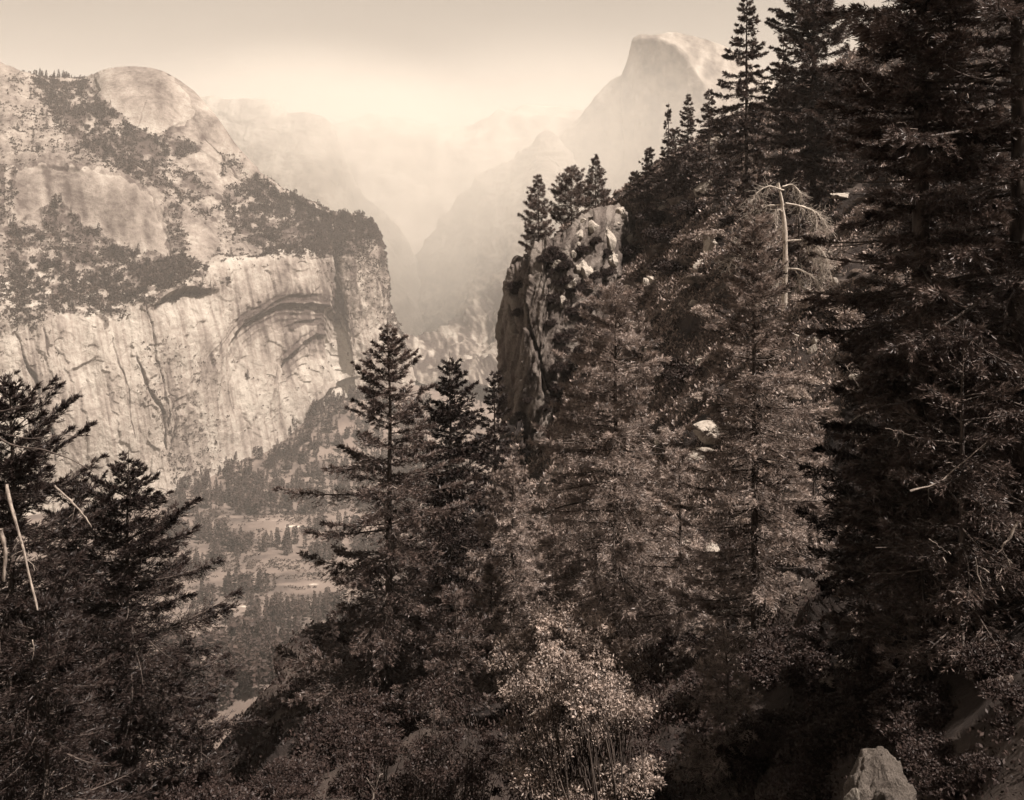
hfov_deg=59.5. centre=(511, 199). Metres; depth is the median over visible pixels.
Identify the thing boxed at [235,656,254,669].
conifer tree
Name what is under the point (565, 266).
shrub
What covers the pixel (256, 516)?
valley scrub
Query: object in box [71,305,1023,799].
undergrowth
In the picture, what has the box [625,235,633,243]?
boulder
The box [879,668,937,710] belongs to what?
shrub
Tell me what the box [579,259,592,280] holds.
boulder
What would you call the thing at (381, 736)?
shrub
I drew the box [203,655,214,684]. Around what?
conifer tree
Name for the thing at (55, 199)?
conifer tree
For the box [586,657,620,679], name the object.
shrub
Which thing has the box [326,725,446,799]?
oak tree
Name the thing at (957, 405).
fir tree
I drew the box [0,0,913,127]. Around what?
sky
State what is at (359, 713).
shrub
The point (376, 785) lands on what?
dead branch
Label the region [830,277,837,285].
boulder
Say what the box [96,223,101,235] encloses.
conifer tree
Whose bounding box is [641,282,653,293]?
shrub
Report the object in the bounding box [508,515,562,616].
fir tree
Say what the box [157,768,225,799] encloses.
shrub
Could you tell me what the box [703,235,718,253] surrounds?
boulder
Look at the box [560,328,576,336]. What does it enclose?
shrub
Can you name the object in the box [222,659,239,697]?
conifer tree
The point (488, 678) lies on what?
fir tree
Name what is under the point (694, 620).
shrub
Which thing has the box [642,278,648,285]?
boulder
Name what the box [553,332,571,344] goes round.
shrub
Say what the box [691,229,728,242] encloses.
shrub
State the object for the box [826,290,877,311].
shrub
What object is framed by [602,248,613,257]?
shrub
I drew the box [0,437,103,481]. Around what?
dead branch
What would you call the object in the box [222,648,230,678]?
conifer tree
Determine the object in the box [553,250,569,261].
shrub
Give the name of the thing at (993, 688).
shrub
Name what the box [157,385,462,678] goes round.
valley forest
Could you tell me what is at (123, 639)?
fir tree
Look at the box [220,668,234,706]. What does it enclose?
conifer tree
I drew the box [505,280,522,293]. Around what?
shrub
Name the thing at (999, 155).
fir tree
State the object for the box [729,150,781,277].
fir tree
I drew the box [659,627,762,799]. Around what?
fir tree
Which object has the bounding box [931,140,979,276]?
fir tree
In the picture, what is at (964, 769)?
shrub
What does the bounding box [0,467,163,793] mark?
fir tree
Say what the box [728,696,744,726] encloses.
shrub
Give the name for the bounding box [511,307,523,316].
shrub
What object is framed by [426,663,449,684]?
shrub
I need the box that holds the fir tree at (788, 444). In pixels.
[766,433,818,555]
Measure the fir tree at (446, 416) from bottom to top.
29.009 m
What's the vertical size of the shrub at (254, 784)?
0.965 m
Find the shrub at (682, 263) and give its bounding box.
[674,259,687,267]
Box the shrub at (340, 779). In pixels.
[330,764,369,798]
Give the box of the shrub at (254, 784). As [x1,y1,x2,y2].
[250,757,297,788]
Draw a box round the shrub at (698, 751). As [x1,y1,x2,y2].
[686,736,724,764]
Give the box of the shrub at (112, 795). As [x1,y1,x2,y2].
[94,792,125,799]
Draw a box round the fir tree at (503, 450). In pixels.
[464,370,530,562]
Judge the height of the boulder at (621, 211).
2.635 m
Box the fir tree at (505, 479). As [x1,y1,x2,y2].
[440,454,578,691]
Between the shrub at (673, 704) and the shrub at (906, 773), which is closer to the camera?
the shrub at (906, 773)
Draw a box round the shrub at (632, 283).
[619,280,641,288]
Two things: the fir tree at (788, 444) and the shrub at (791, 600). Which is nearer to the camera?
the shrub at (791, 600)
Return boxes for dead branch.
[0,402,36,412]
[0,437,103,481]
[0,528,7,580]
[5,434,86,444]
[5,484,37,609]
[54,485,91,526]
[366,773,382,799]
[730,148,753,182]
[885,428,909,446]
[910,441,986,502]
[974,558,989,603]
[997,521,1019,566]
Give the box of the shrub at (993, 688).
[975,675,1023,719]
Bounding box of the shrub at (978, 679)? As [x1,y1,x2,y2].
[963,671,996,686]
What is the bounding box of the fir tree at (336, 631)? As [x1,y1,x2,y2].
[324,616,339,668]
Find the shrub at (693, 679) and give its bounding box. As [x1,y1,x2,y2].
[673,667,726,699]
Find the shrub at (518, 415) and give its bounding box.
[513,411,527,421]
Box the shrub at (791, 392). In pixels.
[784,382,815,399]
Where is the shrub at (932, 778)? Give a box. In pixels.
[907,768,962,799]
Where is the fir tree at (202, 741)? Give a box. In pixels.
[156,705,251,798]
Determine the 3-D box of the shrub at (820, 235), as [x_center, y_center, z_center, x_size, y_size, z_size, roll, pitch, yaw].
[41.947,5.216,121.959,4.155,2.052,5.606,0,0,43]
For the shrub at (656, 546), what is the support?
on the hillside
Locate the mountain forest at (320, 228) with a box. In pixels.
[0,70,382,313]
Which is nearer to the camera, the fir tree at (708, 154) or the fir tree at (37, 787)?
the fir tree at (37, 787)
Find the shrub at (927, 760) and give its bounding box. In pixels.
[898,742,960,789]
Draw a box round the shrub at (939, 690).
[909,677,959,727]
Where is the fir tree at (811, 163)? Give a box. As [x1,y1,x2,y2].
[748,0,879,232]
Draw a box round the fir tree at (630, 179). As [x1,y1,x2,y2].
[623,170,643,197]
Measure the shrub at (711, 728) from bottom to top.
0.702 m
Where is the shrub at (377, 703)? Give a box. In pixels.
[322,685,400,729]
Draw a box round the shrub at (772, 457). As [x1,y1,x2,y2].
[765,454,778,467]
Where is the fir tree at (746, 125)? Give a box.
[701,0,772,237]
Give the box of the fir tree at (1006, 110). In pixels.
[990,13,1023,159]
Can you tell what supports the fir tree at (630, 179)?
on the hillside
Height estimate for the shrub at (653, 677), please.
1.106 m
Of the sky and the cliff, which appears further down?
the cliff
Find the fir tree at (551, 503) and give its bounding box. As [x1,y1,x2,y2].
[526,491,577,586]
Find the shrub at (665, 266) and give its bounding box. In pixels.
[644,257,687,275]
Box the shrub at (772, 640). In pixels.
[747,625,791,663]
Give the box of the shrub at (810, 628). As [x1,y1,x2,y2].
[792,621,827,655]
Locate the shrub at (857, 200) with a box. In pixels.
[852,197,867,202]
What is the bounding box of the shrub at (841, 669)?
[832,655,857,678]
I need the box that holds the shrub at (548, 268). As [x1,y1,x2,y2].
[545,265,560,275]
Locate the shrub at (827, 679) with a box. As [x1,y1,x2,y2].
[809,669,834,687]
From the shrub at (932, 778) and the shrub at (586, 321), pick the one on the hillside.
the shrub at (932, 778)
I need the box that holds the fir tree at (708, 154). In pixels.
[684,88,731,184]
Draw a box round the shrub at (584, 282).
[578,279,596,290]
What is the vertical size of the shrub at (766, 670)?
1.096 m
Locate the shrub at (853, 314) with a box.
[824,307,865,322]
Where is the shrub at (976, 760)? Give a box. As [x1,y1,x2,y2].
[965,751,1001,781]
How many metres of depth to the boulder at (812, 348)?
89.71 m
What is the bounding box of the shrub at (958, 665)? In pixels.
[954,638,996,678]
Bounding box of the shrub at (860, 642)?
[850,622,906,668]
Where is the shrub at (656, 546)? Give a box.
[647,543,660,552]
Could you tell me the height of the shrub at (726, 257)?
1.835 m
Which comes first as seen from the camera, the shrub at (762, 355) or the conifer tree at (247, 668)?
the shrub at (762, 355)
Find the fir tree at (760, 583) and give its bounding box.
[664,197,842,674]
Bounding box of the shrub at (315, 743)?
[309,726,328,747]
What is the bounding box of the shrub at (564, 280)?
[557,275,577,286]
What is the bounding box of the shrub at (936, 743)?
[893,736,955,773]
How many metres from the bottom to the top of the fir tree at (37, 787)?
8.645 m
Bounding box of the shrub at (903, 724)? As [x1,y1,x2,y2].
[868,708,942,746]
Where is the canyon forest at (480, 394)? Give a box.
[418,380,497,406]
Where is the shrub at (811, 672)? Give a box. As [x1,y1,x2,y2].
[773,647,833,699]
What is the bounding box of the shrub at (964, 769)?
[945,747,983,792]
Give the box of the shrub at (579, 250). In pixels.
[574,245,591,255]
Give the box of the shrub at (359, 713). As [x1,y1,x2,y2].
[318,704,399,740]
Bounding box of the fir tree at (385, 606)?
[263,318,490,722]
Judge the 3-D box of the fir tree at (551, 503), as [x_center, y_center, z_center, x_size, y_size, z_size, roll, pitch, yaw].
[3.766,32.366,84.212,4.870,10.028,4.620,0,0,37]
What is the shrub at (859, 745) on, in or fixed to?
on the hillside
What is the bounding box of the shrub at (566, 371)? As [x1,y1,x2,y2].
[561,370,572,374]
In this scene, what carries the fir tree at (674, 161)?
on the hillside
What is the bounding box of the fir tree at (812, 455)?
[778,423,847,570]
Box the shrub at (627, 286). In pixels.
[617,282,633,289]
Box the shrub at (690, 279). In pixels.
[679,272,708,284]
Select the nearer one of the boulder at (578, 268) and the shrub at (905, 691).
the shrub at (905, 691)
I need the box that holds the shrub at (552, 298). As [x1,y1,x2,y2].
[540,293,561,303]
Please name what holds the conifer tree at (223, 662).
on the valley floor
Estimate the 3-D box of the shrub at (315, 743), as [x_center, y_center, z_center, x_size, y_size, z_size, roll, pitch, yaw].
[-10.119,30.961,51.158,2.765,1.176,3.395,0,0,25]
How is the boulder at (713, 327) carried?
on the hillside
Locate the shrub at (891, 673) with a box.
[868,659,902,685]
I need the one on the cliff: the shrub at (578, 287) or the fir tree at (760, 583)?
the shrub at (578, 287)
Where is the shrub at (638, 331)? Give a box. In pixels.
[633,329,654,341]
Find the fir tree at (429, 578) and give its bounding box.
[418,559,440,623]
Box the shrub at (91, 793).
[75,787,111,798]
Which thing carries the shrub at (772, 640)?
on the hillside
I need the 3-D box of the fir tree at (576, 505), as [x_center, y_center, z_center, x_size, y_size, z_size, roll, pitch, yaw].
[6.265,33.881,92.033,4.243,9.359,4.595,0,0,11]
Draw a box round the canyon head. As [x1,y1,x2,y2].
[331,105,583,255]
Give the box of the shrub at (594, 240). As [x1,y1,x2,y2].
[588,236,603,244]
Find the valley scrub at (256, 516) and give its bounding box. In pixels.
[153,397,485,764]
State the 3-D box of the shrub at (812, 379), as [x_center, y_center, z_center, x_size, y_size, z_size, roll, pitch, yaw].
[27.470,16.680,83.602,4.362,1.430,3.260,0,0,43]
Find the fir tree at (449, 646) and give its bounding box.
[390,581,509,736]
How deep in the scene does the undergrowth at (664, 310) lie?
127.69 m
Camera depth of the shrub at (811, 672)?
31.52 m
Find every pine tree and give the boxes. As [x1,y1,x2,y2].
[516,174,555,251]
[545,164,601,225]
[582,154,611,208]
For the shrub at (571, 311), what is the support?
on the cliff
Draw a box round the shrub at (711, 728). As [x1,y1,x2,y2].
[692,726,730,753]
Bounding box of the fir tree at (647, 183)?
[627,146,665,202]
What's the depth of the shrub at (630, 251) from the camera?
185.82 m
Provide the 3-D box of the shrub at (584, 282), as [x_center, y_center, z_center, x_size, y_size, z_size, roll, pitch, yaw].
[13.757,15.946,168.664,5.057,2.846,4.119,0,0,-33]
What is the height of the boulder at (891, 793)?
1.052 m
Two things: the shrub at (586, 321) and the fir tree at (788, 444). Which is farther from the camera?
the shrub at (586, 321)
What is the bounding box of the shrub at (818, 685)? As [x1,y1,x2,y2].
[776,666,831,698]
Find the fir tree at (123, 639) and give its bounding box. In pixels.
[1,450,267,799]
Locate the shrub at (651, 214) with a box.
[633,206,671,223]
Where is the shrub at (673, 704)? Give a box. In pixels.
[658,688,697,722]
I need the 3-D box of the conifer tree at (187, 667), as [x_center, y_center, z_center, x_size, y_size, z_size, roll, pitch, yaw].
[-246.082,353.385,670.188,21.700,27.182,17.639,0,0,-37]
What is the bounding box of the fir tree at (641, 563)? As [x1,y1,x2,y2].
[622,514,661,627]
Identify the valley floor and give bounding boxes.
[0,380,500,769]
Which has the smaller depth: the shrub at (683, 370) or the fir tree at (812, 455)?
the fir tree at (812, 455)
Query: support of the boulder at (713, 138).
on the hillside
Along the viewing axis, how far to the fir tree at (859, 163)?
139.62 m
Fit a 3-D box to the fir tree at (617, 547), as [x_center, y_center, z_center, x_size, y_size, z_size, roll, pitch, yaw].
[6.304,18.579,56.084,15.872,27.384,14.799,0,0,0]
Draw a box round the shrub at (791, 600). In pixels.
[787,596,795,605]
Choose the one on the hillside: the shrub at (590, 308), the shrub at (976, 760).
the shrub at (976, 760)
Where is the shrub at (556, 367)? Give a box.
[548,360,570,373]
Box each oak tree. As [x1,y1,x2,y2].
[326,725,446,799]
[389,671,525,799]
[484,598,649,799]
[494,638,667,799]
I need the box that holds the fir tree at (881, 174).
[879,105,912,175]
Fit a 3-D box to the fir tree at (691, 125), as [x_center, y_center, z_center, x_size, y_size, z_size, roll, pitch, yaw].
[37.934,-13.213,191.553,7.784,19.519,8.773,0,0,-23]
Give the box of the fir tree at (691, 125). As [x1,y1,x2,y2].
[665,94,703,176]
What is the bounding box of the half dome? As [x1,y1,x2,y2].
[558,32,777,195]
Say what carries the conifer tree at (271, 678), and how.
on the valley floor
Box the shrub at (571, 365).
[566,358,577,369]
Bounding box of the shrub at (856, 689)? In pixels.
[833,672,898,729]
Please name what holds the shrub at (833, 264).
on the hillside
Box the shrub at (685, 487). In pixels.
[676,477,696,491]
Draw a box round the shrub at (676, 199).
[666,196,687,204]
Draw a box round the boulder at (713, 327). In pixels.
[704,324,720,330]
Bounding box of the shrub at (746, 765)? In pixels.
[697,730,769,791]
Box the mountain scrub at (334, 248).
[0,70,407,482]
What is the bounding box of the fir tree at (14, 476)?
[0,368,124,797]
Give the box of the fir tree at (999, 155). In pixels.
[946,135,1009,305]
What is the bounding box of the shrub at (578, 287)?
[567,283,584,292]
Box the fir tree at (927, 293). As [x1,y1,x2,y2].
[794,0,1023,666]
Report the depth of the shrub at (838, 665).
30.80 m
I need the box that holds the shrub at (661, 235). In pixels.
[639,225,681,244]
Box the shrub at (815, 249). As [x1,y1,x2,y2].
[803,247,825,253]
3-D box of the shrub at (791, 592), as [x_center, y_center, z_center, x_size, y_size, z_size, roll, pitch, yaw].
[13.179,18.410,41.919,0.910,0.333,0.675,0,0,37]
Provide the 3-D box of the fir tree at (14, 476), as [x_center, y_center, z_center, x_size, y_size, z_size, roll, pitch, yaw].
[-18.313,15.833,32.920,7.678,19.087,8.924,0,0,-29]
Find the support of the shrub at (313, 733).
on the hillside
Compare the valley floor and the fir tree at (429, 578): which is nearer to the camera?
the fir tree at (429, 578)
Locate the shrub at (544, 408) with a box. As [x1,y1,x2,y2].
[539,404,551,411]
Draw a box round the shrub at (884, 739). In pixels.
[862,711,906,751]
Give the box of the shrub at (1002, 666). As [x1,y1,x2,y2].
[952,638,1023,681]
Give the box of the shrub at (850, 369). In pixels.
[840,362,859,372]
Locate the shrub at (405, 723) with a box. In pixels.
[379,700,424,739]
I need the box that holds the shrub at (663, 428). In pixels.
[657,423,671,433]
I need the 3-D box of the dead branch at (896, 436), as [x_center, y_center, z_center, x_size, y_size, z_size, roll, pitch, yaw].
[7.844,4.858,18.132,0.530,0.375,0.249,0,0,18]
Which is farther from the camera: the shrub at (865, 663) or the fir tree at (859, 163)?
the fir tree at (859, 163)
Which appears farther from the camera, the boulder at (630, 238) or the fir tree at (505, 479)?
the boulder at (630, 238)
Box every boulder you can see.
[549,259,561,273]
[557,295,566,307]
[565,279,576,288]
[570,250,576,257]
[576,229,582,238]
[576,265,580,273]
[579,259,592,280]
[588,220,598,232]
[605,229,616,251]
[608,252,618,266]
[615,207,625,217]
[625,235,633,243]
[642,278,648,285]
[646,276,656,282]
[688,299,697,305]
[688,447,713,460]
[693,180,712,197]
[693,259,704,271]
[693,420,729,444]
[701,542,718,565]
[703,133,725,149]
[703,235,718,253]
[704,324,720,330]
[807,344,817,352]
[811,337,817,343]
[828,193,848,198]
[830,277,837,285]
[843,746,916,799]
[843,787,859,799]
[851,269,861,272]
[871,787,910,799]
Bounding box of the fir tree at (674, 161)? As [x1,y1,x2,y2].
[646,127,698,206]
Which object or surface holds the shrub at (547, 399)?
on the cliff
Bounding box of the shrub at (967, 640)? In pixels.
[940,632,1014,665]
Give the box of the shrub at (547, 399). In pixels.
[542,394,557,403]
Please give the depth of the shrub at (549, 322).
160.42 m
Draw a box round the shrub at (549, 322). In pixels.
[543,318,558,326]
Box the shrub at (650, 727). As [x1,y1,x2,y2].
[623,715,663,738]
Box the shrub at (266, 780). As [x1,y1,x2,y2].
[250,756,310,799]
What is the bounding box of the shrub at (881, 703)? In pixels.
[865,686,922,735]
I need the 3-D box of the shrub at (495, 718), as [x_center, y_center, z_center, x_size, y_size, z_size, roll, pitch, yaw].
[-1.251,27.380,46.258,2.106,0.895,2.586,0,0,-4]
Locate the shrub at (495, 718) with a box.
[472,714,504,733]
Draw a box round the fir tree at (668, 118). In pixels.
[656,103,676,185]
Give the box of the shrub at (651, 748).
[613,737,666,777]
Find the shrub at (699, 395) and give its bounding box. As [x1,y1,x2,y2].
[691,390,709,401]
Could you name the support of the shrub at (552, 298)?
on the cliff
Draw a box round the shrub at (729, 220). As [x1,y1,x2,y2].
[716,214,743,227]
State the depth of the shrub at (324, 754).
44.62 m
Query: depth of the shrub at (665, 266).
154.62 m
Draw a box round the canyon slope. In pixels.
[403,130,612,387]
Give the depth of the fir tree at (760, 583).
42.59 m
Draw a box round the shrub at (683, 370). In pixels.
[648,355,702,390]
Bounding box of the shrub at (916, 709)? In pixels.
[901,701,948,730]
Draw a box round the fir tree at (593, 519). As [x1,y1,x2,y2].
[568,484,606,575]
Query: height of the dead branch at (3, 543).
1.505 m
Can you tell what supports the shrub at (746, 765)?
on the hillside
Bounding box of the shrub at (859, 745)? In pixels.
[844,734,885,763]
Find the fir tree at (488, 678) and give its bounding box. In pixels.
[459,561,524,700]
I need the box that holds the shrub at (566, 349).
[556,346,571,354]
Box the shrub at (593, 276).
[588,271,605,280]
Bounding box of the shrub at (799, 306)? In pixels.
[790,293,828,309]
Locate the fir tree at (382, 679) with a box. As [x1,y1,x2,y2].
[346,610,384,696]
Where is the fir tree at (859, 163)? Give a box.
[834,60,879,175]
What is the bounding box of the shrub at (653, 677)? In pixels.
[618,664,659,695]
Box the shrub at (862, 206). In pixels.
[854,202,880,209]
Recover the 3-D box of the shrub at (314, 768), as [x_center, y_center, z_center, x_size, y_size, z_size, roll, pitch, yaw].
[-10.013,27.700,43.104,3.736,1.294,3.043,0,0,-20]
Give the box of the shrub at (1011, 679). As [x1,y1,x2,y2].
[999,674,1013,682]
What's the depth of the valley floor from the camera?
1908.26 m
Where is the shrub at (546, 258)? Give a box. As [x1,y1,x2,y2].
[535,252,560,265]
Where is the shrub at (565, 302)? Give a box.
[556,297,569,305]
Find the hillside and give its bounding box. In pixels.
[4,0,1023,799]
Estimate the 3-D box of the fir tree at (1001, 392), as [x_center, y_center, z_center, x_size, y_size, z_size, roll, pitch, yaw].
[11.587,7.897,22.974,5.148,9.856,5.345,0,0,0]
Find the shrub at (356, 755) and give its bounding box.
[332,735,404,769]
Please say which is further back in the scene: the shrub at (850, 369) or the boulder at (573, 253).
the boulder at (573, 253)
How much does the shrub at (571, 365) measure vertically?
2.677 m
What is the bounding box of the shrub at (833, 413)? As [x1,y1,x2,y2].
[821,404,842,417]
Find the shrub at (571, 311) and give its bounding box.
[563,306,578,316]
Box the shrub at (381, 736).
[345,727,397,762]
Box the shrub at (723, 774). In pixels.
[714,764,732,784]
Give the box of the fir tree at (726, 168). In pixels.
[695,131,743,207]
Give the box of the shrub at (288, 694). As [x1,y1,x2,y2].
[280,678,325,709]
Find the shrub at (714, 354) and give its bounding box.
[704,350,730,362]
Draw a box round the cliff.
[491,203,635,473]
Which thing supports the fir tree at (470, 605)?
on the hillside
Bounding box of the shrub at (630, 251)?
[619,244,644,258]
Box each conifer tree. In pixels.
[52,194,57,205]
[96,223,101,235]
[167,640,184,667]
[177,630,185,643]
[179,654,194,687]
[183,635,192,675]
[191,652,203,690]
[192,654,204,692]
[198,663,206,692]
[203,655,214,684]
[204,673,218,713]
[209,664,222,709]
[216,654,225,689]
[216,669,226,698]
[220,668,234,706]
[221,657,251,689]
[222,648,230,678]
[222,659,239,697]
[232,651,251,694]
[232,657,240,693]
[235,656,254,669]
[242,670,252,696]
[245,659,270,694]
[265,640,277,683]
[266,246,271,253]
[268,642,278,684]
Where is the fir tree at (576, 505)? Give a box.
[556,488,585,555]
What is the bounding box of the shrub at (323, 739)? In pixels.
[317,708,387,745]
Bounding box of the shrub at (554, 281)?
[551,278,561,285]
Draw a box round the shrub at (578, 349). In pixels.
[572,343,585,353]
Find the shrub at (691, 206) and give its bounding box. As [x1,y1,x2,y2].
[671,198,708,217]
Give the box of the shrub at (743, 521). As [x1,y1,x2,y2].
[733,509,761,530]
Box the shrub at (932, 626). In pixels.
[916,614,1002,671]
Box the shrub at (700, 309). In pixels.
[690,302,720,316]
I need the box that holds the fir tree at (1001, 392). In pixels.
[862,314,1023,694]
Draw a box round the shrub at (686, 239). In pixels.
[671,232,702,247]
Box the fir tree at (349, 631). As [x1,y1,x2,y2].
[340,612,358,669]
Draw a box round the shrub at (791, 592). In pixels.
[784,588,800,594]
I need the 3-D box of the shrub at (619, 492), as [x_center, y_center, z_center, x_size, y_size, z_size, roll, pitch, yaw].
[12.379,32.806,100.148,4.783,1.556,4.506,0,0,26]
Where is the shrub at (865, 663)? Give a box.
[843,649,887,683]
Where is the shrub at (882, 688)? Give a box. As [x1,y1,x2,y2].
[873,677,899,694]
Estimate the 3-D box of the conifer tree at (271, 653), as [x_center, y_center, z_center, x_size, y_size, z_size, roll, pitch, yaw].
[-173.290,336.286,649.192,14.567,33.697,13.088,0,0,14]
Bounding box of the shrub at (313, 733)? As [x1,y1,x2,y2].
[291,707,339,756]
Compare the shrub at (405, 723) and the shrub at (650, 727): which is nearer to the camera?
the shrub at (650, 727)
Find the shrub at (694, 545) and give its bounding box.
[678,539,704,554]
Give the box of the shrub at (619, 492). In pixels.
[602,486,629,498]
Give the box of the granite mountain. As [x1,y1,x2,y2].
[0,61,417,519]
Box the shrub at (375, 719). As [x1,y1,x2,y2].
[320,709,404,748]
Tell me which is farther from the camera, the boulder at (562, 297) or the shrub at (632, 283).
the shrub at (632, 283)
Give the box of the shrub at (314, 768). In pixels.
[268,757,336,778]
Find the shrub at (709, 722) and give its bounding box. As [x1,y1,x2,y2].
[694,708,731,730]
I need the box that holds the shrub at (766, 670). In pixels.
[737,644,790,691]
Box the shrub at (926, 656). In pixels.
[908,630,959,672]
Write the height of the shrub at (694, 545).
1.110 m
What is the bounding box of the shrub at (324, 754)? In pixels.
[307,738,339,771]
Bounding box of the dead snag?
[715,173,840,314]
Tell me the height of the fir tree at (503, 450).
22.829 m
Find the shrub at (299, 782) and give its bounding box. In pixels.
[272,770,324,799]
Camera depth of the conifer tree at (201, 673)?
635.73 m
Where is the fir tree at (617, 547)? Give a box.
[487,278,717,701]
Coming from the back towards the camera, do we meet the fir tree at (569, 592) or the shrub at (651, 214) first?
the shrub at (651, 214)
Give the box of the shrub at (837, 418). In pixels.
[826,415,843,421]
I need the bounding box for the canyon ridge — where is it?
[199,95,424,336]
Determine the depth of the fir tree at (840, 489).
29.07 m
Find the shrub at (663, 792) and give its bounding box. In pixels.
[628,784,674,799]
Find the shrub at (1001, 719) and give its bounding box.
[984,713,1014,741]
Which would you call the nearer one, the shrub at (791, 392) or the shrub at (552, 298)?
the shrub at (791, 392)
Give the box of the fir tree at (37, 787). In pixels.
[0,587,157,799]
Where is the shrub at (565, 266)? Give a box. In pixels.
[556,259,575,270]
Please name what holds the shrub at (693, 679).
on the hillside
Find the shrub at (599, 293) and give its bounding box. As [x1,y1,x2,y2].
[592,289,604,300]
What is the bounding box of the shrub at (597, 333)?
[581,329,612,343]
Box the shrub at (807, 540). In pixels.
[796,531,809,545]
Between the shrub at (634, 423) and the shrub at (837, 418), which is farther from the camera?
the shrub at (634, 423)
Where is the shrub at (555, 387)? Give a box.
[546,380,565,393]
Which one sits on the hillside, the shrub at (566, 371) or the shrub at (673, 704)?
the shrub at (673, 704)
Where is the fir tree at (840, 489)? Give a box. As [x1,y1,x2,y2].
[792,296,979,690]
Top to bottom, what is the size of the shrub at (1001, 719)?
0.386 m
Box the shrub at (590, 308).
[574,301,597,313]
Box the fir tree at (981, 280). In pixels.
[947,265,996,405]
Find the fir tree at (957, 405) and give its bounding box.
[910,354,965,423]
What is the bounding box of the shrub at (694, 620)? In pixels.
[676,614,703,627]
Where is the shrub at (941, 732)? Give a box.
[907,721,946,742]
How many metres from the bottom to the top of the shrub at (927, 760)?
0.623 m
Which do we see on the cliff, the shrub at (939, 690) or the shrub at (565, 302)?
the shrub at (565, 302)
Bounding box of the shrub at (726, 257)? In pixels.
[713,254,735,264]
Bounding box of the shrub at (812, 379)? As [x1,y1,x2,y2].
[793,373,825,385]
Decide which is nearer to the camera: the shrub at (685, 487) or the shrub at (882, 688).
the shrub at (882, 688)
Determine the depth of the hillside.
69.87 m
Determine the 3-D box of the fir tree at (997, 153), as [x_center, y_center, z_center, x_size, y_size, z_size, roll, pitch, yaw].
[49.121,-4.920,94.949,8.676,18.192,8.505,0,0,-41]
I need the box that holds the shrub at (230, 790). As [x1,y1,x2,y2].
[209,785,263,799]
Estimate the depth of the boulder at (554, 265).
164.99 m
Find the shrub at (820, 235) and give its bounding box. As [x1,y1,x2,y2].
[805,231,828,239]
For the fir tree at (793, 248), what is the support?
on the hillside
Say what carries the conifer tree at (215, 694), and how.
on the valley floor
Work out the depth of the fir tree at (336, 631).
73.97 m
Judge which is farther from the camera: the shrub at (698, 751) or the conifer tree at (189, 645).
the conifer tree at (189, 645)
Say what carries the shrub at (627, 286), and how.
on the hillside
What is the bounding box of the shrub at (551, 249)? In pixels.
[542,245,559,253]
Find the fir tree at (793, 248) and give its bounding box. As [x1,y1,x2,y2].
[779,166,821,294]
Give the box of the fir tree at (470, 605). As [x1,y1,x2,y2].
[464,527,494,636]
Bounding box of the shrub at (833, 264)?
[819,256,851,269]
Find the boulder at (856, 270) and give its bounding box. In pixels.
[851,269,861,272]
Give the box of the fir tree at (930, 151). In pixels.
[929,72,955,190]
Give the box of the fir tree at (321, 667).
[312,649,338,708]
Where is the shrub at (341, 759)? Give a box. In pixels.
[336,737,352,766]
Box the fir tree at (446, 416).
[345,352,549,684]
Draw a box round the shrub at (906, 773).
[903,768,912,778]
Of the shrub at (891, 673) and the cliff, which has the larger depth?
the cliff
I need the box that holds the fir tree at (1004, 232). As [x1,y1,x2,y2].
[952,213,1009,398]
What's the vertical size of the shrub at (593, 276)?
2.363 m
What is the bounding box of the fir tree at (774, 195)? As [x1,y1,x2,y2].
[755,34,802,203]
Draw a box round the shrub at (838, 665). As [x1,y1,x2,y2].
[834,657,861,672]
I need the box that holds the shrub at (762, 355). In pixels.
[746,345,772,357]
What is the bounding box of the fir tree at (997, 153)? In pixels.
[934,72,1008,229]
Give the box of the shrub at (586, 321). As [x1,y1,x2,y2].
[575,317,596,328]
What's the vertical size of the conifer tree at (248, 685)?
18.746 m
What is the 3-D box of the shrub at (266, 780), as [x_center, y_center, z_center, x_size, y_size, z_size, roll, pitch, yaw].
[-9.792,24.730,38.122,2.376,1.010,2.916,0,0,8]
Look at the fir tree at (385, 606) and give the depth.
59.30 m
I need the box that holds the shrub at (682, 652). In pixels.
[669,640,696,659]
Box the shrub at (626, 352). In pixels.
[617,349,637,362]
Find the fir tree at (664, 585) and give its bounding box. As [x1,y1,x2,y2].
[613,448,739,654]
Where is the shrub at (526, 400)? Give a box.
[520,396,533,403]
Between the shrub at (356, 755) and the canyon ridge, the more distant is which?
the canyon ridge
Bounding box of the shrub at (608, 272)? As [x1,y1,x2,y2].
[600,266,618,278]
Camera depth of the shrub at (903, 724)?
21.04 m
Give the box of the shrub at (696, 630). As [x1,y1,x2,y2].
[693,624,704,637]
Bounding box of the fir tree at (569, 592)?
[546,568,575,635]
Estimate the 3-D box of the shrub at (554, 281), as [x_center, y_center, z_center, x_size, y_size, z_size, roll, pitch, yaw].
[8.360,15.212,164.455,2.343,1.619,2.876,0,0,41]
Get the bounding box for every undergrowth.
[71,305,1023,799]
[480,0,1023,643]
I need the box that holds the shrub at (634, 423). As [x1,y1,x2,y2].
[612,420,643,432]

